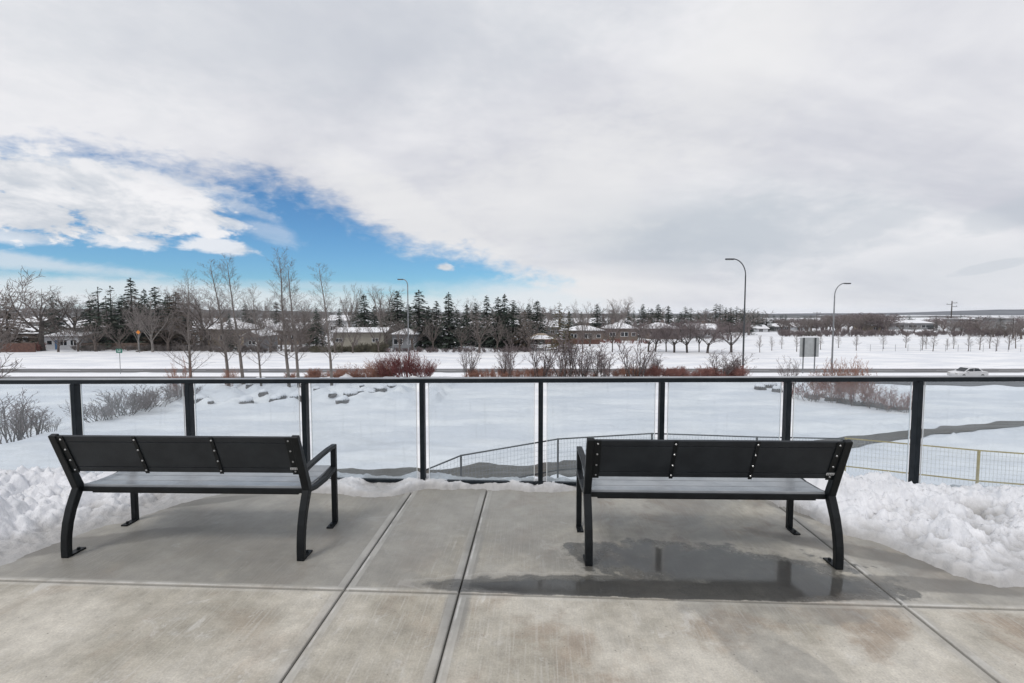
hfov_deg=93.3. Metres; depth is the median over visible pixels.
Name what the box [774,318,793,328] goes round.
bare tree
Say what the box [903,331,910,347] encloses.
young tree
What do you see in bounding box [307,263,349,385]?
aspen tree
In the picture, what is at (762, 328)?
house
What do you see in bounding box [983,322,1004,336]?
bare tree
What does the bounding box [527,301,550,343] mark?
spruce tree
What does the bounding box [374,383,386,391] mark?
boulder
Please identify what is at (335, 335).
bare tree
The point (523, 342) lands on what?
spruce tree
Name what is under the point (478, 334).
bare tree
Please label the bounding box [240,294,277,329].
bare tree
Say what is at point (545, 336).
gazebo
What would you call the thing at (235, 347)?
spruce tree
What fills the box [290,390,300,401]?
boulder
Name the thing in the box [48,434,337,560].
park bench
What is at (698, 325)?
orchard tree
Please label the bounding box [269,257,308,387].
aspen tree
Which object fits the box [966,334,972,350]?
young tree
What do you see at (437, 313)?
spruce tree
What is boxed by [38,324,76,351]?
bare tree
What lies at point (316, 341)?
spruce tree
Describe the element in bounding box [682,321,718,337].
house
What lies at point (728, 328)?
orchard tree
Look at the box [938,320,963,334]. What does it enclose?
bare tree
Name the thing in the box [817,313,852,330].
bare tree
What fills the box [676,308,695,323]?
spruce tree
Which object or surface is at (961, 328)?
bare tree
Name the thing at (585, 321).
house
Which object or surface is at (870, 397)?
bed shrub
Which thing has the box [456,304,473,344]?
spruce tree
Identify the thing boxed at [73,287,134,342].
spruce tree
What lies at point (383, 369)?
dogwood bush
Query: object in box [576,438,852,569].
park bench
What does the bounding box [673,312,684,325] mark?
spruce tree
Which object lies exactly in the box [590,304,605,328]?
spruce tree
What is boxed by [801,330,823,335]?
brush
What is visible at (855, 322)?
bare tree
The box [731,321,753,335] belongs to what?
orchard tree
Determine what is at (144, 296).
spruce tree
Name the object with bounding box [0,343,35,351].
board fence
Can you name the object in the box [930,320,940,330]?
spruce tree
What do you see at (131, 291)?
spruce tree
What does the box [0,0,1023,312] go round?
sky
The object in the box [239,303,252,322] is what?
spruce tree
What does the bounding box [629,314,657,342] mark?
bare tree
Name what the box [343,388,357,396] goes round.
boulder
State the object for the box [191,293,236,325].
bare tree
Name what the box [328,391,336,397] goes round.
boulder
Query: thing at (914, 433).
glass railing
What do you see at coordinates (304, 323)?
bare tree
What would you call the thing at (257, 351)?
aspen tree
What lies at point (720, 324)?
orchard tree
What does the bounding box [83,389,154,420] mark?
thicket shrub
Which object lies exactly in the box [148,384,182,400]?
thicket shrub
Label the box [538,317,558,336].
house
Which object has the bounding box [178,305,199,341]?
spruce tree
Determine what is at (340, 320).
spruce tree
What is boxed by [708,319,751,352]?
orchard tree
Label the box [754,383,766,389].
boulder
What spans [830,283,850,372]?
street lamp
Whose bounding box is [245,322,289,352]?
bare tree
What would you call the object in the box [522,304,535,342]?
spruce tree
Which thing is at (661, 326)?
orchard tree
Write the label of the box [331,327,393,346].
bungalow
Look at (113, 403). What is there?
thicket shrub
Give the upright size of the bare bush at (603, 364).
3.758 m
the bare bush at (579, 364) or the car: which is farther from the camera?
the car
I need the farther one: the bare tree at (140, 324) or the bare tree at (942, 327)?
the bare tree at (942, 327)
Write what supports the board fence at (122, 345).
on the ground
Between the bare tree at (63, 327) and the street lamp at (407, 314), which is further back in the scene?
the bare tree at (63, 327)
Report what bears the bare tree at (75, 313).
on the ground
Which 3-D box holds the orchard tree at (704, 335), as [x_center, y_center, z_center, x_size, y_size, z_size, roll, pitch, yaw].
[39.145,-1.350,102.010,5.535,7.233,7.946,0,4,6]
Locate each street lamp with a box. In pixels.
[397,279,408,365]
[725,258,745,371]
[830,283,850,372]
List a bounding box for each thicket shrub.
[59,397,121,422]
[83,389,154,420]
[85,389,162,418]
[96,385,163,414]
[119,384,178,410]
[127,384,182,405]
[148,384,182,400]
[161,384,205,395]
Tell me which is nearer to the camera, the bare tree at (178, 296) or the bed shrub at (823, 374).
the bed shrub at (823, 374)
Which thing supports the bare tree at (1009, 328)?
on the ground
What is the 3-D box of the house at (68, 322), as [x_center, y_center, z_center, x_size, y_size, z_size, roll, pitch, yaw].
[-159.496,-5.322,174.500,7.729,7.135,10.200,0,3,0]
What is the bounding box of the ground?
[0,312,1023,486]
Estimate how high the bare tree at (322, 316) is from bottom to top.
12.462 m
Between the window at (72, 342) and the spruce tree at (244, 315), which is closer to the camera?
the window at (72, 342)
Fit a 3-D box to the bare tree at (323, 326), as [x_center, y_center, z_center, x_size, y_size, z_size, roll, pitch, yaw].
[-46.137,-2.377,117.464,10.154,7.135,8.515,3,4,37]
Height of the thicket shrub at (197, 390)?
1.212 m
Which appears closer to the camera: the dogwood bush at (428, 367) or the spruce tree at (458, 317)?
the dogwood bush at (428, 367)
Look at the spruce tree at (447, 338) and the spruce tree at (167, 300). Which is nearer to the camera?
the spruce tree at (447, 338)
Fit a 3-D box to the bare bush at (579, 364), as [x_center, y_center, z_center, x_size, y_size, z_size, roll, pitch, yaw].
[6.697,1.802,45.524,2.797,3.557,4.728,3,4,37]
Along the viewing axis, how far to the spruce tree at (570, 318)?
139.68 m
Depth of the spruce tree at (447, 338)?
109.40 m
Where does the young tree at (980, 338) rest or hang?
on the ground
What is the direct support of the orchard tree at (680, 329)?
on the ground
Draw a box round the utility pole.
[946,301,956,317]
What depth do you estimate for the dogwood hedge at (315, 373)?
44.72 m
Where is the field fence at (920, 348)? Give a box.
[866,344,1023,351]
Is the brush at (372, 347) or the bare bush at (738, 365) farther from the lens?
the brush at (372, 347)
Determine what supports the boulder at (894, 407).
on the ground
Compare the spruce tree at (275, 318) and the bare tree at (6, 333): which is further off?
the spruce tree at (275, 318)
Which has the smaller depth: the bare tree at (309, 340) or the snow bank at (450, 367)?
the snow bank at (450, 367)
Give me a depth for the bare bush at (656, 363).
46.05 m
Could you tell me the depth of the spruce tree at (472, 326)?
119.33 m
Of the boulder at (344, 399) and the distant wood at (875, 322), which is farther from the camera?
the distant wood at (875, 322)
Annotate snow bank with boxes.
[0,365,1023,368]
[0,372,1023,375]
[8,382,1023,389]
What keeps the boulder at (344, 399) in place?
on the ground
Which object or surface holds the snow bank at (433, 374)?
on the ground
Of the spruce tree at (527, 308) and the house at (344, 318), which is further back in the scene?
the house at (344, 318)
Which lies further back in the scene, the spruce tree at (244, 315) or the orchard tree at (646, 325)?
the spruce tree at (244, 315)
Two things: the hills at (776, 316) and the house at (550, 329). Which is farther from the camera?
the hills at (776, 316)
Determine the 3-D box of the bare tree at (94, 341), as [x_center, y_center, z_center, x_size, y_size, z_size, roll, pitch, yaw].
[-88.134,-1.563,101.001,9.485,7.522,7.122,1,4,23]
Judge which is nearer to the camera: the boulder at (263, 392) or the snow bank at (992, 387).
the boulder at (263, 392)
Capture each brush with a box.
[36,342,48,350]
[70,342,217,350]
[196,344,310,352]
[310,341,388,352]
[385,345,531,352]
[546,338,648,343]
[777,327,1023,336]
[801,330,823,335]
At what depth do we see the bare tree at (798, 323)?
199.98 m
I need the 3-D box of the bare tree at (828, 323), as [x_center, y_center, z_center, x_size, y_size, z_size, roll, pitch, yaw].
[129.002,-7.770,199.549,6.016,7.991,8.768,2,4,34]
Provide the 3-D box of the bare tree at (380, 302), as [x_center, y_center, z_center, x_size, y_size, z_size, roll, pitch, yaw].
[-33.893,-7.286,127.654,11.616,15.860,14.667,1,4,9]
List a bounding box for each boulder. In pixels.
[194,395,208,403]
[239,396,253,403]
[258,389,268,396]
[269,395,280,401]
[275,392,285,399]
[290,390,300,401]
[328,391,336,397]
[335,395,348,403]
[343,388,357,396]
[364,387,375,392]
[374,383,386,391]
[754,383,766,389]
[760,382,776,387]
[772,385,782,392]
[803,390,819,399]
[824,393,834,400]
[835,392,852,404]
[851,393,871,406]
[871,396,887,407]
[892,402,911,409]
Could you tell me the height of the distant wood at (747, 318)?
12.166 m
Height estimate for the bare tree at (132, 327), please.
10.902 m
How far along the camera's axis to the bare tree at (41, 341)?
102.75 m
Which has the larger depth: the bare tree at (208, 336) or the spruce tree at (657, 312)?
the spruce tree at (657, 312)
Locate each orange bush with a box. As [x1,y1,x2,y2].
[164,350,191,395]
[220,368,239,385]
[335,362,363,377]
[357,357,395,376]
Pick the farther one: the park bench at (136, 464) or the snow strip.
the snow strip
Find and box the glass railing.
[0,375,1023,485]
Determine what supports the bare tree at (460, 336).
on the ground
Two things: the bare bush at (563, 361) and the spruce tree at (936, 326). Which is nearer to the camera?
the bare bush at (563, 361)
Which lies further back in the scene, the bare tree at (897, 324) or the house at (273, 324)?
the bare tree at (897, 324)
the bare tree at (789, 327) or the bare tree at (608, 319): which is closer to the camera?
the bare tree at (608, 319)
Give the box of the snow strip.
[312,471,575,497]
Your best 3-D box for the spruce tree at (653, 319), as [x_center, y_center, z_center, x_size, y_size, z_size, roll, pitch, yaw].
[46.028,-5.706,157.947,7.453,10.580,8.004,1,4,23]
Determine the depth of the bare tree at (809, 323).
189.82 m
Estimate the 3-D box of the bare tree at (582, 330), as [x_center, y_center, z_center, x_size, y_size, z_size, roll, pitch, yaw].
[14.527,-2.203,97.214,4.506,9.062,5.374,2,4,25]
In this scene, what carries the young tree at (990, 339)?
on the ground
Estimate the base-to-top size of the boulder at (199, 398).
0.711 m
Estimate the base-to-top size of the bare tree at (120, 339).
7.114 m
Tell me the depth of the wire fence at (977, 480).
14.78 m
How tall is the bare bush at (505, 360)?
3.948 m
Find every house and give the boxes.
[10,316,66,326]
[57,318,77,328]
[264,319,314,344]
[328,314,358,336]
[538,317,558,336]
[573,318,600,326]
[600,320,637,340]
[640,320,678,338]
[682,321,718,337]
[750,325,769,331]
[767,323,790,330]
[790,324,809,329]
[854,324,880,330]
[888,320,934,329]
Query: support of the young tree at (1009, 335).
on the ground
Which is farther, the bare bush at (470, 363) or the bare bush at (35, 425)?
the bare bush at (470, 363)
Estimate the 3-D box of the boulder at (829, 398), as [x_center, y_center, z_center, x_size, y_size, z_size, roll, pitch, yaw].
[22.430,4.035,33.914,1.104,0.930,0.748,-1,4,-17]
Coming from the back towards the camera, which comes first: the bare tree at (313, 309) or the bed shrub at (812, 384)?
the bare tree at (313, 309)
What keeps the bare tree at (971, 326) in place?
on the ground
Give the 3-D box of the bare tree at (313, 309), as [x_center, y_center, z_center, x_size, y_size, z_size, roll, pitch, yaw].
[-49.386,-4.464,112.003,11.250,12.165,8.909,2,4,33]
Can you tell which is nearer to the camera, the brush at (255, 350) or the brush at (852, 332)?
the brush at (255, 350)
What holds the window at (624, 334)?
in the house at (625, 335)
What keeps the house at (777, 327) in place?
on the ground
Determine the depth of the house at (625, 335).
140.19 m
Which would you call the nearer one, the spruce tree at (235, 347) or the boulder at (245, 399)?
the boulder at (245, 399)
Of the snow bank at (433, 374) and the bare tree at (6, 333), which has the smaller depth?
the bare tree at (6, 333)
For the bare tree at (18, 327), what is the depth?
104.41 m
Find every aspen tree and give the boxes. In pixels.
[157,270,213,377]
[197,260,251,386]
[213,253,254,384]
[240,284,274,385]
[252,246,315,386]
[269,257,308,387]
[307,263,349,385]
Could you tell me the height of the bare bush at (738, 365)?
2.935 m
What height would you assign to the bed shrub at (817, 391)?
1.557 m
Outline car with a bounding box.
[947,367,988,374]
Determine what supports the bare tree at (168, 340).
on the ground
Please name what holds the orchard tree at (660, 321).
on the ground
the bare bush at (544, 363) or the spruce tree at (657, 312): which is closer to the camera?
the bare bush at (544, 363)
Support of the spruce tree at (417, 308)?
on the ground
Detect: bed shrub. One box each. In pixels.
[776,355,801,394]
[781,382,803,397]
[795,382,830,400]
[806,372,826,390]
[813,363,847,392]
[821,352,871,393]
[821,382,853,402]
[829,382,877,405]
[844,362,879,394]
[850,382,895,409]
[873,383,911,411]
[887,393,911,412]
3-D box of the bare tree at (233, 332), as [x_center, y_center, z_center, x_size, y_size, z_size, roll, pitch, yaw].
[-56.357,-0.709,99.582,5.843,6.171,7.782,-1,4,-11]
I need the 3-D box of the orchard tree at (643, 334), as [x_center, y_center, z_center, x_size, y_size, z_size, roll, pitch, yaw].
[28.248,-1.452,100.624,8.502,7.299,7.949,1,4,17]
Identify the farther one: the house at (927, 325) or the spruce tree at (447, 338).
the house at (927, 325)
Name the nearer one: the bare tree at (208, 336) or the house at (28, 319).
the bare tree at (208, 336)
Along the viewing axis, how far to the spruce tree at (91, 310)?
120.31 m
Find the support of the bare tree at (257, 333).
on the ground
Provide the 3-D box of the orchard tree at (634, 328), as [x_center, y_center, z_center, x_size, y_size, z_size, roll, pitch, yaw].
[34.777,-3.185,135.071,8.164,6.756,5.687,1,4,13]
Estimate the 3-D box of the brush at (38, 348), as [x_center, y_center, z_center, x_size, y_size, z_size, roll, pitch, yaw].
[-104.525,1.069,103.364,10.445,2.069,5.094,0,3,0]
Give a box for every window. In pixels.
[70,340,76,345]
[393,339,402,344]
[621,332,627,336]
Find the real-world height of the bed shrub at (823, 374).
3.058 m
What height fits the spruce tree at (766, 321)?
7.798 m
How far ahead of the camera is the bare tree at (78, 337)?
101.14 m
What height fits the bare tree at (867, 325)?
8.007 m
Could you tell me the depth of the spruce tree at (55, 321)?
111.62 m
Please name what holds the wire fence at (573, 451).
on the ground
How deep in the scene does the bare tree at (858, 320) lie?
196.19 m
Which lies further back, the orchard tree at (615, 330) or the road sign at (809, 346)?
the orchard tree at (615, 330)
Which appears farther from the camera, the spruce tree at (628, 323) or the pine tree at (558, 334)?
the spruce tree at (628, 323)
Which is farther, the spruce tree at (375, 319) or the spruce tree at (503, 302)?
the spruce tree at (375, 319)
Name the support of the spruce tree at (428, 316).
on the ground
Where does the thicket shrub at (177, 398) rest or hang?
on the ground
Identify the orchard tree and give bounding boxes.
[596,314,625,351]
[622,319,648,339]
[629,317,668,351]
[642,320,674,351]
[645,319,681,351]
[646,319,674,341]
[647,316,702,352]
[666,319,704,352]
[673,321,689,341]
[682,318,730,352]
[689,319,713,351]
[691,321,707,340]
[698,319,728,341]
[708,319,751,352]
[714,320,742,340]
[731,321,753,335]
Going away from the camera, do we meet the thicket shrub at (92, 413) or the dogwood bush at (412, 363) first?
the thicket shrub at (92, 413)
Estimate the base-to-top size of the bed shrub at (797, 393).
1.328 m
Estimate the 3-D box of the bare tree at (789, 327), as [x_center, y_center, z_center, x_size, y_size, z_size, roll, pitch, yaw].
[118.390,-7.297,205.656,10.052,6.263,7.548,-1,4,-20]
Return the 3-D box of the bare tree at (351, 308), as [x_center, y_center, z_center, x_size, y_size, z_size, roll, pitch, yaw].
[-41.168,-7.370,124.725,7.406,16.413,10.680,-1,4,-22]
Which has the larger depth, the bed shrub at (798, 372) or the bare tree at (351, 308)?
the bare tree at (351, 308)
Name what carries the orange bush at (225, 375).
on the ground
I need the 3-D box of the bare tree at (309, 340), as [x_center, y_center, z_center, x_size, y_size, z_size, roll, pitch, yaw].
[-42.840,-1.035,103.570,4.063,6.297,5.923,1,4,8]
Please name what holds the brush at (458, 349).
on the ground
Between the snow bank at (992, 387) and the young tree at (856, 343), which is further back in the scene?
the young tree at (856, 343)
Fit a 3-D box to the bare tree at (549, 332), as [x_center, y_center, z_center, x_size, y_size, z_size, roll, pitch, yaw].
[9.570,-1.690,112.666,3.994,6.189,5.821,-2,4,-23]
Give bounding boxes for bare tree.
[0,267,44,378]
[0,280,83,350]
[0,319,34,342]
[27,287,105,330]
[35,314,86,334]
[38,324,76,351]
[56,324,92,351]
[67,316,114,351]
[86,289,146,321]
[99,319,136,348]
[119,295,177,351]
[120,301,151,350]
[143,313,183,350]
[151,288,195,310]
[158,284,199,322]
[159,288,240,345]
[161,311,216,350]
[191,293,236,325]
[194,322,221,346]
[199,324,233,351]
[229,323,251,352]
[239,319,286,351]
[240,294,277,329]
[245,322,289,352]
[264,308,291,350]
[269,298,321,332]
[276,320,314,351]
[281,310,312,344]
[290,301,339,323]
[300,323,320,346]
[303,317,335,335]
[320,319,349,352]
[335,321,363,352]
[337,328,345,346]
[339,285,364,326]
[365,284,406,326]
[365,319,395,352]
[373,307,396,343]
[388,320,411,352]
[395,316,433,350]
[423,315,446,351]
[445,325,471,347]
[453,297,483,323]
[466,312,496,352]
[485,314,506,351]
[502,324,523,347]
[509,299,536,324]
[516,313,546,347]
[534,306,558,331]
[542,322,557,339]
[566,300,597,324]
[573,308,591,352]
[577,322,606,345]
[596,305,617,325]
[604,299,634,323]
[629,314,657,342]
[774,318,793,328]
[780,318,797,329]
[792,317,809,330]
[794,317,822,332]
[798,314,823,329]
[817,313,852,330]
[818,314,831,329]
[830,315,862,328]
[846,313,870,328]
[856,315,883,330]
[881,320,895,328]
[894,321,912,329]
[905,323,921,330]
[935,317,957,329]
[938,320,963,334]
[953,319,973,332]
[962,320,981,333]
[965,318,1002,335]
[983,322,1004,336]
[996,321,1021,337]
[998,322,1023,337]
[999,322,1023,338]
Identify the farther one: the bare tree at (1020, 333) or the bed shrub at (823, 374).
the bare tree at (1020, 333)
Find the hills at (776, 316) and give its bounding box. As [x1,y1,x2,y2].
[0,308,1023,317]
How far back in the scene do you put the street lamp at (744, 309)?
49.84 m
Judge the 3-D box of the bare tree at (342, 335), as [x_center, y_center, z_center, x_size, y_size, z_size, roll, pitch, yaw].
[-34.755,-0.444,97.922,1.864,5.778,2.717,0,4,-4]
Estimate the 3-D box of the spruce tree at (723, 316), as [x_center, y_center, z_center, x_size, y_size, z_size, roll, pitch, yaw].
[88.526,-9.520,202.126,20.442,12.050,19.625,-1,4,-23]
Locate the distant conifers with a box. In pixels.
[10,307,1022,334]
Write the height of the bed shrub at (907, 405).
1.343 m
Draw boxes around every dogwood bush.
[367,354,405,376]
[383,346,427,376]
[401,360,440,376]
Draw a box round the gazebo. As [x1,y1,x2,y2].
[526,333,552,348]
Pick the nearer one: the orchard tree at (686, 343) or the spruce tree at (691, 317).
the orchard tree at (686, 343)
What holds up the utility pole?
on the ground
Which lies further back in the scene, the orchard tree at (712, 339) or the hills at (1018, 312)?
the hills at (1018, 312)
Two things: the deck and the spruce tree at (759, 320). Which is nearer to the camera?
the deck
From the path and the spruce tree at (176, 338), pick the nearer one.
the path
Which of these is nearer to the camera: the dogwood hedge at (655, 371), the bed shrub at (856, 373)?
the bed shrub at (856, 373)
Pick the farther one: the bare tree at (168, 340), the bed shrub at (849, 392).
the bare tree at (168, 340)
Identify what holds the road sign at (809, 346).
on the ground
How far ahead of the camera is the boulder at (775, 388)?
37.54 m
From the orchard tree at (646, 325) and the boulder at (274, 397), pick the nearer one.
the boulder at (274, 397)
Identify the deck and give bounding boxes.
[0,488,1023,682]
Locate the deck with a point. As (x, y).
(471, 585)
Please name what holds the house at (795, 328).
on the ground
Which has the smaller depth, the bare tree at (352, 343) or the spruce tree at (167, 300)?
the bare tree at (352, 343)
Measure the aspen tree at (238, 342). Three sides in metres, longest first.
10.742 x 3.978 x 3.187 m
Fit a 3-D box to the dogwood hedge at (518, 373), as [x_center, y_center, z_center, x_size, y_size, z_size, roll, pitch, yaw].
[3.879,2.789,46.106,17.428,1.466,2.612,0,3,0]
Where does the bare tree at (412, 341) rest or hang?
on the ground
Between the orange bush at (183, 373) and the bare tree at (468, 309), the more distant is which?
the bare tree at (468, 309)
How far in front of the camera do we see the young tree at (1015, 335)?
111.16 m
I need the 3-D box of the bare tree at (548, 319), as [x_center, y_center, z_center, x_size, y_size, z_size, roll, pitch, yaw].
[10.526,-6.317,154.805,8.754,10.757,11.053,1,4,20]
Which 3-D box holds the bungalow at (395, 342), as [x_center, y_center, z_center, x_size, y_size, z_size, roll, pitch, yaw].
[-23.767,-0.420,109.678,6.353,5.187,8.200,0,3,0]
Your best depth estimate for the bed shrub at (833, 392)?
32.51 m
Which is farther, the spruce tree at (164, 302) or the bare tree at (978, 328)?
the bare tree at (978, 328)
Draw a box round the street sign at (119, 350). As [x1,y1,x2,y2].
[116,348,121,373]
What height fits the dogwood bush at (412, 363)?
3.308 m
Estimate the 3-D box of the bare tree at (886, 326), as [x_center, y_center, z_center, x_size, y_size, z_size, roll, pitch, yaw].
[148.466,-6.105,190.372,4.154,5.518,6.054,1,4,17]
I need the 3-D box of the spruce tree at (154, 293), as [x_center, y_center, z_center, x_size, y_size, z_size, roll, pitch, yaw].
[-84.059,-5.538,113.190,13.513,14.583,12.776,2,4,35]
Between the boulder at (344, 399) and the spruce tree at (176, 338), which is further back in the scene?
the spruce tree at (176, 338)
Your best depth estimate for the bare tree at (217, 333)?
100.91 m
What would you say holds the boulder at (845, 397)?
on the ground
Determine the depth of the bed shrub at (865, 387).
34.20 m
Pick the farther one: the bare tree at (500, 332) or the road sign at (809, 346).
the bare tree at (500, 332)
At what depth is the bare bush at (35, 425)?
24.74 m
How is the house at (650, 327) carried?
on the ground
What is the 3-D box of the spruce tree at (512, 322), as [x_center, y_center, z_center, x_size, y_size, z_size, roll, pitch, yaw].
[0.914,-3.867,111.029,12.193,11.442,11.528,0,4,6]
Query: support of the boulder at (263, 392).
on the ground
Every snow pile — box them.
[0,465,219,565]
[769,471,1023,587]
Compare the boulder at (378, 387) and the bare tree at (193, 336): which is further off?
the bare tree at (193, 336)
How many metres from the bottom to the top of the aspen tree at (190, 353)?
10.656 m
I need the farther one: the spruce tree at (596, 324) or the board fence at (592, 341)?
the spruce tree at (596, 324)
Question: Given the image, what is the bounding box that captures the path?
[337,421,1023,477]
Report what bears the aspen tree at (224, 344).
on the ground
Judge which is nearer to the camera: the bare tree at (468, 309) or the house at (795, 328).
the bare tree at (468, 309)
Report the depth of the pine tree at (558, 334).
98.83 m
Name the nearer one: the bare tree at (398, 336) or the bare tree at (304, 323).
the bare tree at (398, 336)
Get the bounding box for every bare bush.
[0,388,48,443]
[2,399,52,439]
[32,417,63,431]
[457,341,482,376]
[494,339,522,376]
[524,333,564,376]
[537,330,585,376]
[565,343,598,376]
[578,339,619,376]
[613,334,666,376]
[647,350,663,376]
[702,348,741,375]
[720,352,756,375]
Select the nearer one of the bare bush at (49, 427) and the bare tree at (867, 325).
the bare bush at (49, 427)
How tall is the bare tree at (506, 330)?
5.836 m
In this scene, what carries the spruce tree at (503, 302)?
on the ground
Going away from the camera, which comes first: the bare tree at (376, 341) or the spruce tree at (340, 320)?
the bare tree at (376, 341)
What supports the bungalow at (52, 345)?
on the ground
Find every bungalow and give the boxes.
[1,323,72,342]
[44,332,112,349]
[199,318,257,346]
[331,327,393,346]
[391,328,421,349]
[563,324,603,340]
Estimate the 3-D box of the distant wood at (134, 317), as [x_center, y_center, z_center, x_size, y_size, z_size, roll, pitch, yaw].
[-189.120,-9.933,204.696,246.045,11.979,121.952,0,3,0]
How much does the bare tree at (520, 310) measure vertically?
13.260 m
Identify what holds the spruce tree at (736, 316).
on the ground
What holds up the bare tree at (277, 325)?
on the ground
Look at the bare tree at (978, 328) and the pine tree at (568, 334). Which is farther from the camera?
the bare tree at (978, 328)
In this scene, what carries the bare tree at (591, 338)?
on the ground
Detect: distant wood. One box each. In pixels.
[0,307,322,326]
[334,305,773,334]
[769,312,1023,331]
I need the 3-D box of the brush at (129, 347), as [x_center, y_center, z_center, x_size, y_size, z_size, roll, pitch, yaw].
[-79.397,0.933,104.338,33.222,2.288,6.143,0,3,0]
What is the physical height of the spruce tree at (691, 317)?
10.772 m
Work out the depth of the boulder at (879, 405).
31.10 m
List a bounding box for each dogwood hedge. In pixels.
[283,367,393,377]
[461,364,642,376]
[640,363,752,376]
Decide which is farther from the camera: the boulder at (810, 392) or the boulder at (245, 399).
the boulder at (810, 392)
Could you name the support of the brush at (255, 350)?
on the ground
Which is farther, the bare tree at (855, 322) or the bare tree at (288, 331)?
the bare tree at (855, 322)
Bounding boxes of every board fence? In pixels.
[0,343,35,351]
[81,343,163,348]
[545,339,599,343]
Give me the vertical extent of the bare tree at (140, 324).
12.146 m
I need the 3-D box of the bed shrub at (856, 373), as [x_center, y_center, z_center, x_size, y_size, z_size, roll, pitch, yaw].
[24.408,2.617,34.947,3.093,3.543,2.999,-1,4,-22]
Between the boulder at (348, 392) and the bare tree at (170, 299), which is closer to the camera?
the boulder at (348, 392)
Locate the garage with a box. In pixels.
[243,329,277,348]
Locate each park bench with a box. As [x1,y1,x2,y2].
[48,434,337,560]
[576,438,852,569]
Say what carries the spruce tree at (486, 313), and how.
on the ground
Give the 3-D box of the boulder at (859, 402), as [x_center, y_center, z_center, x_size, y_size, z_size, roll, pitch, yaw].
[23.317,4.098,32.051,1.558,1.213,1.589,0,4,6]
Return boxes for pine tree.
[539,301,569,351]
[561,310,575,350]
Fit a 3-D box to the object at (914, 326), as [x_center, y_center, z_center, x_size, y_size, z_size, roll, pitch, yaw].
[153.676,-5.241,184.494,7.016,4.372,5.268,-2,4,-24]
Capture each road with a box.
[0,369,1023,372]
[1,376,1023,386]
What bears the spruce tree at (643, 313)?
on the ground
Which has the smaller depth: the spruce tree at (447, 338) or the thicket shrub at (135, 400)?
the thicket shrub at (135, 400)
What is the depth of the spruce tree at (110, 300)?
117.52 m
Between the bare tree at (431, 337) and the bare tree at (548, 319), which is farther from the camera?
the bare tree at (548, 319)
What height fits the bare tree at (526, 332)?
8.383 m
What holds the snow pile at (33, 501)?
on the deck
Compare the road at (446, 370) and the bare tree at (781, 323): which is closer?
the road at (446, 370)
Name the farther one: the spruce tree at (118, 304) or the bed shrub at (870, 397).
the spruce tree at (118, 304)
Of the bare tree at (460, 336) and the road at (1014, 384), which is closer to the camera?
the road at (1014, 384)
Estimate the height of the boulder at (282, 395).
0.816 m
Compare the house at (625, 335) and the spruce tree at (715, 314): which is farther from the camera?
the spruce tree at (715, 314)
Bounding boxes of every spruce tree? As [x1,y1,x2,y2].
[0,297,37,344]
[31,295,70,341]
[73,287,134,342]
[77,301,105,331]
[82,296,129,347]
[89,286,123,335]
[102,296,133,338]
[103,277,148,342]
[124,287,174,344]
[124,293,214,351]
[138,289,154,339]
[157,301,185,342]
[162,295,172,319]
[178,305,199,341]
[225,315,236,350]
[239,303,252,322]
[269,303,281,323]
[301,308,327,347]
[334,309,345,326]
[350,295,378,326]
[367,307,381,326]
[377,291,410,332]
[391,290,441,347]
[421,306,433,331]
[422,301,452,346]
[434,292,465,348]
[451,309,467,343]
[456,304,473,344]
[460,303,484,346]
[471,295,495,347]
[478,297,511,346]
[491,300,539,347]
[492,294,511,346]
[504,310,540,349]
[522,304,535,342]
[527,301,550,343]
[560,311,573,339]
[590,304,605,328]
[625,312,638,338]
[634,304,651,335]
[644,309,655,324]
[653,305,666,321]
[661,306,675,324]
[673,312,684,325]
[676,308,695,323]
[687,307,698,322]
[707,305,725,322]
[709,304,737,332]
[722,308,739,331]
[729,308,750,330]
[753,313,770,331]
[759,314,775,330]
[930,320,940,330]
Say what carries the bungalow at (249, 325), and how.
on the ground
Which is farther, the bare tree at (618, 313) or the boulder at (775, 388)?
the bare tree at (618, 313)
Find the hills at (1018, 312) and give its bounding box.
[588,309,1023,315]
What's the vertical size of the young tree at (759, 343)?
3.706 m
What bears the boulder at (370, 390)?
on the ground
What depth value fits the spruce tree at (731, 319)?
203.25 m
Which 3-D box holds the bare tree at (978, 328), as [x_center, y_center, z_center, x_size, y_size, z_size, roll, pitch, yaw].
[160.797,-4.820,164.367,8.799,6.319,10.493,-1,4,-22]
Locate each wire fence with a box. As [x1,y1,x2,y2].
[426,433,842,477]
[844,437,1023,485]
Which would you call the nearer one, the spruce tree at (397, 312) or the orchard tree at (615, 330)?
the orchard tree at (615, 330)
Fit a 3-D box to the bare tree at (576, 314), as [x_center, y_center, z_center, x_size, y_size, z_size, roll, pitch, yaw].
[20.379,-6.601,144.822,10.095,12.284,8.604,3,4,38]
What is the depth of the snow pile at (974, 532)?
3.77 m
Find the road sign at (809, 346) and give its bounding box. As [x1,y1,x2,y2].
[799,337,818,372]
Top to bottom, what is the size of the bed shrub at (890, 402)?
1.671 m
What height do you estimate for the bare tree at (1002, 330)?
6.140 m
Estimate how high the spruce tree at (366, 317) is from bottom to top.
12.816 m
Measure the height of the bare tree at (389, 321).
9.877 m
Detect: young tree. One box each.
[754,336,762,351]
[852,334,859,350]
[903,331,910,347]
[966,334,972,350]
[975,331,984,349]
[986,331,994,347]
[1007,331,1012,349]
[1009,323,1021,347]
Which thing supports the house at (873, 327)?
on the ground

